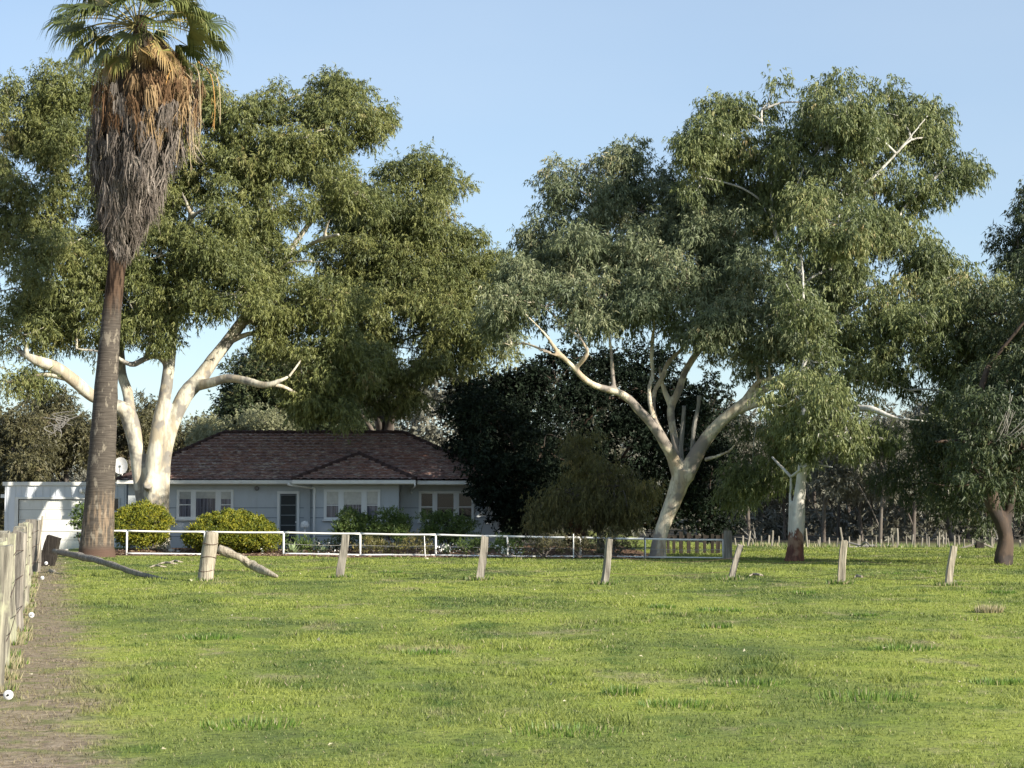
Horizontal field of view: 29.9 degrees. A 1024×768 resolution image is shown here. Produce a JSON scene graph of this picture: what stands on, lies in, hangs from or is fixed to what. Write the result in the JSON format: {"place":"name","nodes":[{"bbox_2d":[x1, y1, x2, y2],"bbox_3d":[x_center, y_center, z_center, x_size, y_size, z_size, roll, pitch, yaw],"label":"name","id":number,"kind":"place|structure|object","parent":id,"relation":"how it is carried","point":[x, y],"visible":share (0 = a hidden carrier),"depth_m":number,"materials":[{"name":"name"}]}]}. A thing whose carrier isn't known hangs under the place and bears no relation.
{"place":"outdoors","nodes":[
{"label":"outdoors","id":0,"kind":"place"},
{"bbox_2d":[0,690,12,699],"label":"disc insulator","id":1,"kind":"object","parent":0,"point":[7,695],"visible":1,"depth_m":13.87,"materials":[{"name":"ceramic"}]},
{"bbox_2d":[31,556,972,757],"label":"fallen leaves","id":2,"kind":"object","parent":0,"point":[419,593],"visible":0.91,"depth_m":22.07,"materials":[{"name":"brown plant"}]},
{"bbox_2d":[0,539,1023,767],"bbox_3d":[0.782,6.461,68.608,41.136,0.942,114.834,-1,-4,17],"label":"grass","id":3,"kind":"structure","parent":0,"point":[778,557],"depth_m":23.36,"materials":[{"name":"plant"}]},
{"bbox_2d":[0,514,1023,767],"bbox_3d":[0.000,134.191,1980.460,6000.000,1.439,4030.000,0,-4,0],"label":"ground","id":4,"kind":"structure","parent":0,"point":[18,748],"depth_m":18.07,"materials":[{"name":"plant"}]},
{"bbox_2d":[0,396,4,527],"label":"bushland tree","id":5,"kind":"object","parent":4,"relation":"on","point":[0,499],"visible":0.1,"depth_m":114.53,"materials":[{"name":"green plant"}]},
{"bbox_2d":[0,537,9,667],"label":"slab post","id":6,"kind":"object","parent":4,"relation":"on","point":[7,655],"visible":0.29,"depth_m":19.91,"materials":[{"name":"wood"}]},
{"bbox_2d":[0,531,10,544],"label":"slab post","id":7,"kind":"object","parent":4,"relation":"on","point":[7,534],"visible":0.14,"depth_m":21.32,"materials":[{"name":"wood"}]},
{"bbox_2d":[0,544,13,689],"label":"slab post","id":8,"kind":"object","parent":4,"relation":"on","point":[6,562],"visible":0.93,"depth_m":17.08,"materials":[{"name":"wood"}]},
{"bbox_2d":[10,533,15,583],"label":"slab post","id":9,"kind":"object","parent":4,"relation":"on","point":[14,555],"visible":0.09,"depth_m":24.56,"materials":[{"name":"wood"}]},
{"bbox_2d":[10,534,16,642],"bbox_3d":[-6.023,2.505,22.946,0.245,1.452,0.164,0,-4,0],"label":"slab post","id":10,"kind":"object","parent":4,"relation":"on","point":[13,634],"visible":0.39,"depth_m":22.89,"materials":[{"name":"wood"}]},
{"bbox_2d":[13,530,26,631],"bbox_3d":[-6.707,2.725,26.009,0.242,1.496,0.175,0,-4,0],"label":"slab post","id":11,"kind":"object","parent":4,"relation":"on","point":[20,544],"visible":0.47,"depth_m":25.98,"materials":[{"name":"wood"}]},
{"bbox_2d":[14,526,29,606],"bbox_3d":[-8.301,3.150,32.474,0.271,1.495,0.203,0,-4,0],"label":"slab post","id":12,"kind":"object","parent":4,"relation":"on","point":[27,593],"visible":0.3,"depth_m":32.45,"materials":[{"name":"wood"}]},
{"bbox_2d":[18,528,25,610],"bbox_3d":[-7.876,3.049,30.679,0.220,1.484,0.254,0,-4,0],"label":"slab post","id":13,"kind":"object","parent":4,"relation":"on","point":[23,530],"visible":0.14,"depth_m":30.63,"materials":[{"name":"wood"}]},
{"bbox_2d":[18,522,28,535],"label":"slab post","id":14,"kind":"object","parent":4,"relation":"on","point":[26,524],"visible":0.06,"depth_m":36.05,"materials":[{"name":"wood"}]},
{"bbox_2d":[29,524,31,585],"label":"slab post","id":15,"kind":"object","parent":4,"relation":"on","point":[30,545],"visible":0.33,"depth_m":39.43,"materials":[{"name":"wood"}]},
{"bbox_2d":[6,560,36,641],"bbox_3d":[-8.644,3.536,34.179,0.144,0.062,35.246,1,-4,-13],"label":"fence wire","id":16,"kind":"object","parent":15,"relation":"attached to","point":[16,614],"visible":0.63,"depth_m":22.16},
{"bbox_2d":[0,400,63,530],"label":"bushland tree","id":17,"kind":"object","parent":4,"relation":"on","point":[21,462],"visible":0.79,"depth_m":111.51,"materials":[{"name":"green plant"}]},
{"bbox_2d":[44,411,80,436],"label":"dead branch","id":18,"kind":"object","parent":17,"relation":"part of","point":[62,424],"visible":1,"depth_m":107.08,"materials":[{"name":"grey wood"}]},
{"bbox_2d":[25,519,40,571],"bbox_3d":[-12.819,4.373,51.330,0.413,1.506,0.351,0,-4,0],"label":"corner post","id":19,"kind":"object","parent":4,"relation":"on","point":[36,523],"visible":0.47,"depth_m":51.22,"materials":[{"name":"wood"}]},
{"bbox_2d":[35,516,43,571],"bbox_3d":[-12.591,4.311,51.127,0.216,1.606,0.057,0,-4,0],"label":"steel picket","id":20,"kind":"object","parent":4,"relation":"on","point":[39,543],"visible":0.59,"depth_m":51.11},
{"bbox_2d":[4,379,84,481],"label":"bushland tree","id":21,"kind":"object","parent":4,"relation":"on","point":[63,397],"visible":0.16,"depth_m":127.74,"materials":[{"name":"green plant"}]},
{"bbox_2d":[41,535,61,565],"bbox_3d":[-13.686,5.002,56.814,0.666,1.089,0.421,0,-4,0],"label":"broken post","id":22,"kind":"object","parent":4,"relation":"on","point":[51,542],"visible":0.74,"depth_m":56.65,"materials":[{"name":"wood"}]},
{"bbox_2d":[19,402,91,481],"label":"bushland tree","id":23,"kind":"object","parent":4,"relation":"on","point":[74,448],"visible":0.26,"depth_m":116.52,"materials":[{"name":"green plant"}]},
{"bbox_2d":[1,482,127,549],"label":"garage","id":24,"kind":"structure","parent":4,"relation":"on","point":[52,503],"depth_m":80.16,"materials":[{"name":"white paint"}]},
{"bbox_2d":[19,500,83,549],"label":"lift door","id":25,"kind":"structure","parent":24,"relation":"in","point":[55,513],"depth_m":80.16,"materials":[{"name":"white paint"}]},
{"bbox_2d":[114,497,119,511],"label":"window","id":26,"kind":"structure","parent":24,"relation":"in","point":[117,501],"depth_m":80.10,"materials":[{"name":"glass"}]},
{"bbox_2d":[66,501,83,544],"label":"shrub","id":27,"kind":"object","parent":4,"relation":"on","point":[76,524],"visible":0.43,"depth_m":75.63,"materials":[{"name":"green plant"}]},
{"bbox_2d":[52,549,167,579],"bbox_3d":[-10.145,4.507,48.053,0.248,0.658,6.824,3,-5,-35],"label":"fallen rail","id":28,"kind":"object","parent":4,"relation":"on","point":[92,558],"visible":0.96,"depth_m":48.20,"materials":[{"name":"wood"}]},
{"bbox_2d":[84,406,172,475],"label":"bushland tree","id":29,"kind":"object","parent":4,"relation":"on","point":[145,419],"visible":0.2,"depth_m":121.54,"materials":[{"name":"green plant"}]},
{"bbox_2d":[36,0,238,557],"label":"fan palm","id":30,"kind":"object","parent":4,"relation":"on","point":[146,101],"visible":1,"depth_m":68.25,"materials":[{"name":"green plant"}]},
{"bbox_2d":[133,389,188,432],"label":"bushland tree","id":31,"kind":"object","parent":4,"relation":"on","point":[150,405],"visible":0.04,"depth_m":129.77,"materials":[{"name":"green plant"}]},
{"bbox_2d":[173,415,226,451],"label":"bushland tree","id":32,"kind":"object","parent":4,"relation":"on","point":[178,444],"visible":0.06,"depth_m":125.03,"materials":[{"name":"green plant"}]},
{"bbox_2d":[0,51,402,548],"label":"white barked gum tree","id":33,"kind":"object","parent":4,"relation":"on","point":[47,312],"visible":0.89,"depth_m":75.44,"materials":[{"name":"green plant"}]},
{"bbox_2d":[185,404,220,427],"label":"bushland tree","id":34,"kind":"object","parent":4,"relation":"on","point":[195,418],"depth_m":131.86,"materials":[{"name":"green plant"}]},
{"bbox_2d":[178,410,234,446],"label":"tree","id":35,"kind":"object","parent":4,"relation":"on","point":[202,430],"visible":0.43,"depth_m":94.93,"materials":[{"name":"green plant"}]},
{"bbox_2d":[197,531,217,580],"bbox_3d":[-7.082,4.058,44.687,0.506,1.300,0.396,0,-4,0],"label":"wooden post","id":36,"kind":"object","parent":4,"relation":"on","point":[208,556],"visible":0.93,"depth_m":44.55,"materials":[{"name":"wood"}]},
{"bbox_2d":[217,545,277,577],"bbox_3d":[-6.228,4.212,45.688,1.678,0.780,0.442,-1,-4,20],"label":"brace log","id":37,"kind":"object","parent":4,"relation":"on","point":[253,565],"visible":0.97,"depth_m":45.76,"materials":[{"name":"wood"}]},
{"bbox_2d":[225,400,302,430],"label":"flowering shrub","id":38,"kind":"object","parent":4,"relation":"on","point":[249,420],"visible":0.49,"depth_m":94.80,"materials":[{"name":"green plant"}]},
{"bbox_2d":[205,336,375,429],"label":"round dark tree","id":39,"kind":"object","parent":4,"relation":"on","point":[236,395],"visible":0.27,"depth_m":102.84,"materials":[{"name":"green plant"}]},
{"bbox_2d":[286,542,304,552],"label":"agave","id":40,"kind":"object","parent":4,"relation":"on","point":[291,548],"visible":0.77,"depth_m":71.28,"materials":[{"name":"plant"}]},
{"bbox_2d":[281,530,322,552],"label":"garden plant","id":41,"kind":"object","parent":4,"relation":"on","point":[306,545],"visible":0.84,"depth_m":71.83,"materials":[{"name":"green plant"}]},
{"bbox_2d":[301,521,308,540],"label":"meter post","id":42,"kind":"object","parent":4,"relation":"on","point":[304,524],"visible":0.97,"depth_m":76.29,"materials":[{"name":"metal"}]},
{"bbox_2d":[116,430,509,547],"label":"house","id":43,"kind":"structure","parent":4,"relation":"on","point":[287,480],"depth_m":78.96,"materials":[{"name":"blue paint"}]},
{"bbox_2d":[115,457,127,474],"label":"satellite dish","id":44,"kind":"object","parent":43,"relation":"on","point":[121,465],"visible":0.9,"depth_m":79.01,"materials":[{"name":"white paint"}]},
{"bbox_2d":[175,490,233,520],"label":"window","id":45,"kind":"structure","parent":43,"relation":"in","point":[191,499],"depth_m":78.82,"materials":[{"name":"glass"}]},
{"bbox_2d":[277,491,299,545],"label":"screen door","id":46,"kind":"structure","parent":43,"relation":"in","point":[288,502],"depth_m":78.80,"materials":[{"name":"metal"}]},
{"bbox_2d":[322,490,381,520],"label":"window","id":47,"kind":"structure","parent":43,"relation":"in","point":[363,499],"depth_m":77.92,"materials":[{"name":"glass"}]},
{"bbox_2d":[417,491,473,522],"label":"window","id":48,"kind":"structure","parent":43,"relation":"in","point":[434,500],"depth_m":79.44,"materials":[{"name":"glass"}]},
{"bbox_2d":[318,546,330,552],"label":"agave","id":49,"kind":"object","parent":4,"relation":"on","point":[323,549],"visible":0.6,"depth_m":71.46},
{"bbox_2d":[0,356,671,537],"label":"scrub","id":50,"kind":"object","parent":4,"relation":"on","point":[421,428],"visible":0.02,"depth_m":147.61,"materials":[{"name":"plant"}]},
{"bbox_2d":[336,534,348,576],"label":"wooden post","id":51,"kind":"object","parent":4,"relation":"on","point":[342,558],"visible":0.92,"depth_m":47.28,"materials":[{"name":"wood"}]},
{"bbox_2d":[329,504,385,549],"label":"flowering bush","id":52,"kind":"object","parent":4,"relation":"on","point":[358,522],"visible":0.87,"depth_m":72.96,"materials":[{"name":"green plant"}]},
{"bbox_2d":[350,535,402,553],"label":"garden plant","id":53,"kind":"object","parent":4,"relation":"on","point":[376,542],"visible":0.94,"depth_m":70.35,"materials":[{"name":"green plant"}]},
{"bbox_2d":[42,530,722,558],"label":"white pipe fence","id":54,"kind":"object","parent":4,"relation":"on","point":[435,535],"visible":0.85,"depth_m":69.21,"materials":[{"name":"metal"}]},
{"bbox_2d":[361,505,415,548],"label":"flowering bush","id":55,"kind":"object","parent":4,"relation":"on","point":[398,523],"visible":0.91,"depth_m":72.99,"materials":[{"name":"green plant"}]},
{"bbox_2d":[115,548,661,558],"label":"bark mulch","id":56,"kind":"object","parent":4,"relation":"on","point":[264,553],"visible":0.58,"depth_m":70.41,"materials":[{"name":"wood"}]},
{"bbox_2d":[114,498,176,550],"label":"clipped shrub","id":57,"kind":"object","parent":56,"relation":"on","point":[136,516],"visible":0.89,"depth_m":72.55,"materials":[{"name":"green plant"}]},
{"bbox_2d":[180,507,282,552],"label":"spreading shrub","id":58,"kind":"object","parent":56,"relation":"on","point":[230,519],"visible":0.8,"depth_m":71.51,"materials":[{"name":"green plant"}]},
{"bbox_2d":[307,531,361,553],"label":"garden plant","id":59,"kind":"object","parent":56,"relation":"on","point":[333,548],"visible":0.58,"depth_m":71.10,"materials":[{"name":"green plant"}]},
{"bbox_2d":[258,542,532,554],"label":"white flowers","id":60,"kind":"object","parent":56,"relation":"on","point":[502,550],"visible":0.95,"depth_m":67.86,"materials":[{"name":"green plant"}]},
{"bbox_2d":[438,545,452,553],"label":"agave","id":61,"kind":"object","parent":56,"relation":"on","point":[446,550],"visible":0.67,"depth_m":71.07,"materials":[{"name":"plant"}]},
{"bbox_2d":[518,424,669,551],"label":"weeping bush","id":62,"kind":"object","parent":56,"relation":"on","point":[593,497],"visible":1,"depth_m":72.06,"materials":[{"name":"green plant"}]},
{"bbox_2d":[278,136,531,429],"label":"gum tree","id":63,"kind":"object","parent":4,"relation":"on","point":[427,290],"visible":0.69,"depth_m":82.13,"materials":[{"name":"green plant"}]},
{"bbox_2d":[393,529,437,553],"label":"garden plant","id":64,"kind":"object","parent":4,"relation":"on","point":[413,544],"visible":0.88,"depth_m":69.80,"materials":[{"name":"green plant"}]},
{"bbox_2d":[415,508,482,548],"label":"flowering bush","id":65,"kind":"object","parent":4,"relation":"on","point":[437,520],"visible":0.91,"depth_m":73.03,"materials":[{"name":"green plant"}]},
{"bbox_2d":[445,532,494,554],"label":"garden plant","id":66,"kind":"object","parent":4,"relation":"on","point":[473,542],"visible":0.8,"depth_m":68.61,"materials":[{"name":"green plant"}]},
{"bbox_2d":[476,535,488,579],"bbox_3d":[-0.712,4.125,45.105,0.325,1.160,0.191,0,-4,0],"label":"wooden post","id":67,"kind":"object","parent":4,"relation":"on","point":[482,558],"visible":0.93,"depth_m":45.04,"materials":[{"name":"wood"}]},
{"bbox_2d":[480,507,492,533],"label":"dry flower stalk","id":68,"kind":"object","parent":4,"relation":"on","point":[491,512],"visible":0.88,"depth_m":75.79,"materials":[{"name":"brown plant"}]},
{"bbox_2d":[488,532,527,556],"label":"garden plant","id":69,"kind":"object","parent":4,"relation":"on","point":[502,542],"visible":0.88,"depth_m":67.89,"materials":[{"name":"green plant"}]},
{"bbox_2d":[524,531,567,556],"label":"garden plant","id":70,"kind":"object","parent":4,"relation":"on","point":[545,543],"visible":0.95,"depth_m":67.16,"materials":[{"name":"green plant"}]},
{"bbox_2d":[557,531,603,557],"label":"garden plant","id":71,"kind":"object","parent":4,"relation":"on","point":[590,546],"visible":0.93,"depth_m":66.60,"materials":[{"name":"green plant"}]},
{"bbox_2d":[431,334,749,545],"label":"dense dark tree","id":72,"kind":"object","parent":4,"relation":"on","point":[481,418],"visible":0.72,"depth_m":81.61,"materials":[{"name":"green plant"}]},
{"bbox_2d":[601,538,612,583],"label":"wooden post","id":73,"kind":"object","parent":4,"relation":"on","point":[607,562],"visible":0.91,"depth_m":43.02,"materials":[{"name":"wood"}]},
{"bbox_2d":[593,529,643,558],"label":"garden plant","id":74,"kind":"object","parent":4,"relation":"on","point":[618,545],"visible":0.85,"depth_m":66.02,"materials":[{"name":"green plant"}]},
{"bbox_2d":[467,131,870,556],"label":"spreading gum tree","id":75,"kind":"object","parent":4,"relation":"on","point":[717,284],"visible":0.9,"depth_m":66.78,"materials":[{"name":"green plant"}]},
{"bbox_2d":[634,402,748,534],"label":"woodland tree","id":76,"kind":"object","parent":4,"relation":"on","point":[686,449],"visible":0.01,"depth_m":214.25,"materials":[{"name":"green plant"}]},
{"bbox_2d":[667,532,723,553],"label":"paling fence","id":77,"kind":"object","parent":4,"relation":"on","point":[689,536],"visible":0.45,"depth_m":73.76,"materials":[{"name":"wood"}]},
{"bbox_2d":[723,531,731,558],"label":"strainer post","id":78,"kind":"object","parent":4,"relation":"on","point":[727,546],"visible":0.79,"depth_m":64.46,"materials":[{"name":"wood"}]},
{"bbox_2d":[728,544,743,577],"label":"wooden post","id":79,"kind":"object","parent":4,"relation":"on","point":[735,560],"visible":0.89,"depth_m":45.06,"materials":[{"name":"wood"}]},
{"bbox_2d":[214,567,941,579],"bbox_3d":[1.480,4.404,44.747,16.893,0.187,3.131,-1,-4,10],"label":"fence wire","id":80,"kind":"object","parent":79,"relation":"attached to","point":[598,573],"visible":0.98,"depth_m":44.27,"materials":[{"name":"metal"}]},
{"bbox_2d":[704,412,774,540],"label":"woodland tree","id":81,"kind":"object","parent":4,"relation":"on","point":[744,450],"visible":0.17,"depth_m":188.91,"materials":[{"name":"green plant"}]},
{"bbox_2d":[737,527,755,542],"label":"dead branch","id":82,"kind":"object","parent":4,"relation":"on","point":[754,537],"visible":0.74,"depth_m":174.22,"materials":[{"name":"grey wood"}]},
{"bbox_2d":[750,493,788,516],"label":"woodland tree","id":83,"kind":"object","parent":4,"relation":"on","point":[763,508],"visible":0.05,"depth_m":213.61,"materials":[{"name":"green plant"}]},
{"bbox_2d":[551,394,1023,540],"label":"wood","id":84,"kind":"object","parent":4,"relation":"on","point":[770,521],"visible":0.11,"depth_m":205.80,"materials":[{"name":"green plant"}]},
{"bbox_2d":[757,457,819,539],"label":"woodland tree","id":85,"kind":"object","parent":4,"relation":"on","point":[778,503],"visible":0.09,"depth_m":194.80,"materials":[{"name":"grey plant"}]},
{"bbox_2d":[757,416,835,534],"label":"woodland tree","id":86,"kind":"object","parent":4,"relation":"on","point":[814,492],"visible":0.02,"depth_m":224.25,"materials":[{"name":"green plant"}]},
{"bbox_2d":[805,528,807,546],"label":"stake","id":87,"kind":"object","parent":4,"relation":"on","point":[806,537],"visible":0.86,"depth_m":97.81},
{"bbox_2d":[796,412,883,542],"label":"woodland tree","id":88,"kind":"object","parent":4,"relation":"on","point":[837,484],"visible":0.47,"depth_m":177.50,"materials":[{"name":"green plant"}]},
{"bbox_2d":[810,483,870,514],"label":"woodland tree","id":89,"kind":"object","parent":4,"relation":"on","point":[829,499],"visible":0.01,"depth_m":236.57,"materials":[{"name":"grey plant"}]},
{"bbox_2d":[812,457,871,538],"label":"woodland tree","id":90,"kind":"object","parent":4,"relation":"on","point":[838,519],"visible":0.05,"depth_m":199.40,"materials":[{"name":"grey plant"}]},
{"bbox_2d":[661,60,1023,561],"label":"smooth white gum tree","id":91,"kind":"object","parent":4,"relation":"on","point":[792,437],"visible":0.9,"depth_m":65.42,"materials":[{"name":"green leaf"},{"name":"smooth white bark"}]},
{"bbox_2d":[837,540,847,582],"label":"wooden post","id":92,"kind":"object","parent":4,"relation":"on","point":[842,560],"visible":0.91,"depth_m":43.02,"materials":[{"name":"wood"}]},
{"bbox_2d":[220,551,945,565],"bbox_3d":[1.532,4.041,44.770,16.883,0.284,3.130,-1,-4,10],"label":"fence wire","id":93,"kind":"object","parent":92,"relation":"attached to","point":[598,556],"visible":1,"depth_m":44.42,"materials":[{"name":"metal"}]},
{"bbox_2d":[820,453,878,540],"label":"woodland tree","id":94,"kind":"object","parent":4,"relation":"on","point":[859,507],"visible":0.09,"depth_m":189.59,"materials":[{"name":"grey plant"}]},
{"bbox_2d":[837,542,893,546],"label":"dead branch","id":95,"kind":"object","parent":4,"relation":"on","point":[863,545],"visible":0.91,"depth_m":99.64,"materials":[{"name":"grey wood"}]},
{"bbox_2d":[863,453,885,531],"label":"woodland tree","id":96,"kind":"object","parent":4,"relation":"on","point":[871,522],"visible":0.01,"depth_m":239.18,"materials":[{"name":"grey plant"}]},
{"bbox_2d":[832,402,925,542],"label":"woodland tree","id":97,"kind":"object","parent":4,"relation":"on","point":[882,501],"visible":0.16,"depth_m":174.83,"materials":[{"name":"green plant"}]},
{"bbox_2d":[896,528,898,546],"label":"stake","id":98,"kind":"object","parent":4,"relation":"on","point":[897,535],"visible":0.84,"depth_m":99.24,"materials":[{"name":"wood"}]},
{"bbox_2d":[884,456,924,536],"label":"woodland tree","id":99,"kind":"object","parent":4,"relation":"on","point":[899,509],"visible":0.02,"depth_m":198.47,"materials":[{"name":"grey plant"}]},
{"bbox_2d":[870,399,961,541],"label":"woodland tree","id":100,"kind":"object","parent":4,"relation":"on","point":[913,523],"visible":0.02,"depth_m":184.54,"materials":[{"name":"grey plant"}]},
{"bbox_2d":[904,524,941,540],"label":"dead branch","id":101,"kind":"object","parent":4,"relation":"on","point":[931,539],"visible":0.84,"depth_m":189.41,"materials":[{"name":"grey wood"}]},
{"bbox_2d":[905,387,964,540],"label":"woodland tree","id":102,"kind":"object","parent":4,"relation":"on","point":[951,537],"depth_m":189.29,"materials":[{"name":"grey plant"}]},
{"bbox_2d":[862,247,1023,565],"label":"twisted dark tree","id":103,"kind":"object","parent":4,"relation":"on","point":[987,441],"visible":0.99,"depth_m":59.36,"materials":[{"name":"green plant"}]},
{"bbox_2d":[945,545,957,584],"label":"wooden post","id":104,"kind":"object","parent":4,"relation":"on","point":[950,565],"visible":0.91,"depth_m":41.88,"materials":[{"name":"wood"}]},
{"bbox_2d":[974,541,983,547],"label":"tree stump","id":105,"kind":"object","parent":4,"relation":"on","point":[977,545],"visible":0.64,"depth_m":87.56,"materials":[{"name":"wood"}]},
{"bbox_2d":[965,468,1023,538],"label":"woodland tree","id":106,"kind":"object","parent":4,"relation":"on","point":[967,535],"visible":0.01,"depth_m":204.10,"materials":[{"name":"grey plant"}]},
{"bbox_2d":[980,175,1023,298],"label":"tall gum tree","id":107,"kind":"object","parent":4,"relation":"on","point":[1007,261],"visible":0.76,"depth_m":72.54,"materials":[{"name":"green plant"}]},
{"bbox_2d":[1007,483,1015,538],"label":"woodland tree","id":108,"kind":"object","parent":4,"relation":"on","point":[1013,532],"depth_m":199.33,"materials":[{"name":"grey plant"}]},
{"bbox_2d":[0,0,1023,511],"label":"sky","id":109,"kind":"structure","parent":0,"point":[499,86],"materials":[{"name":"blue"}]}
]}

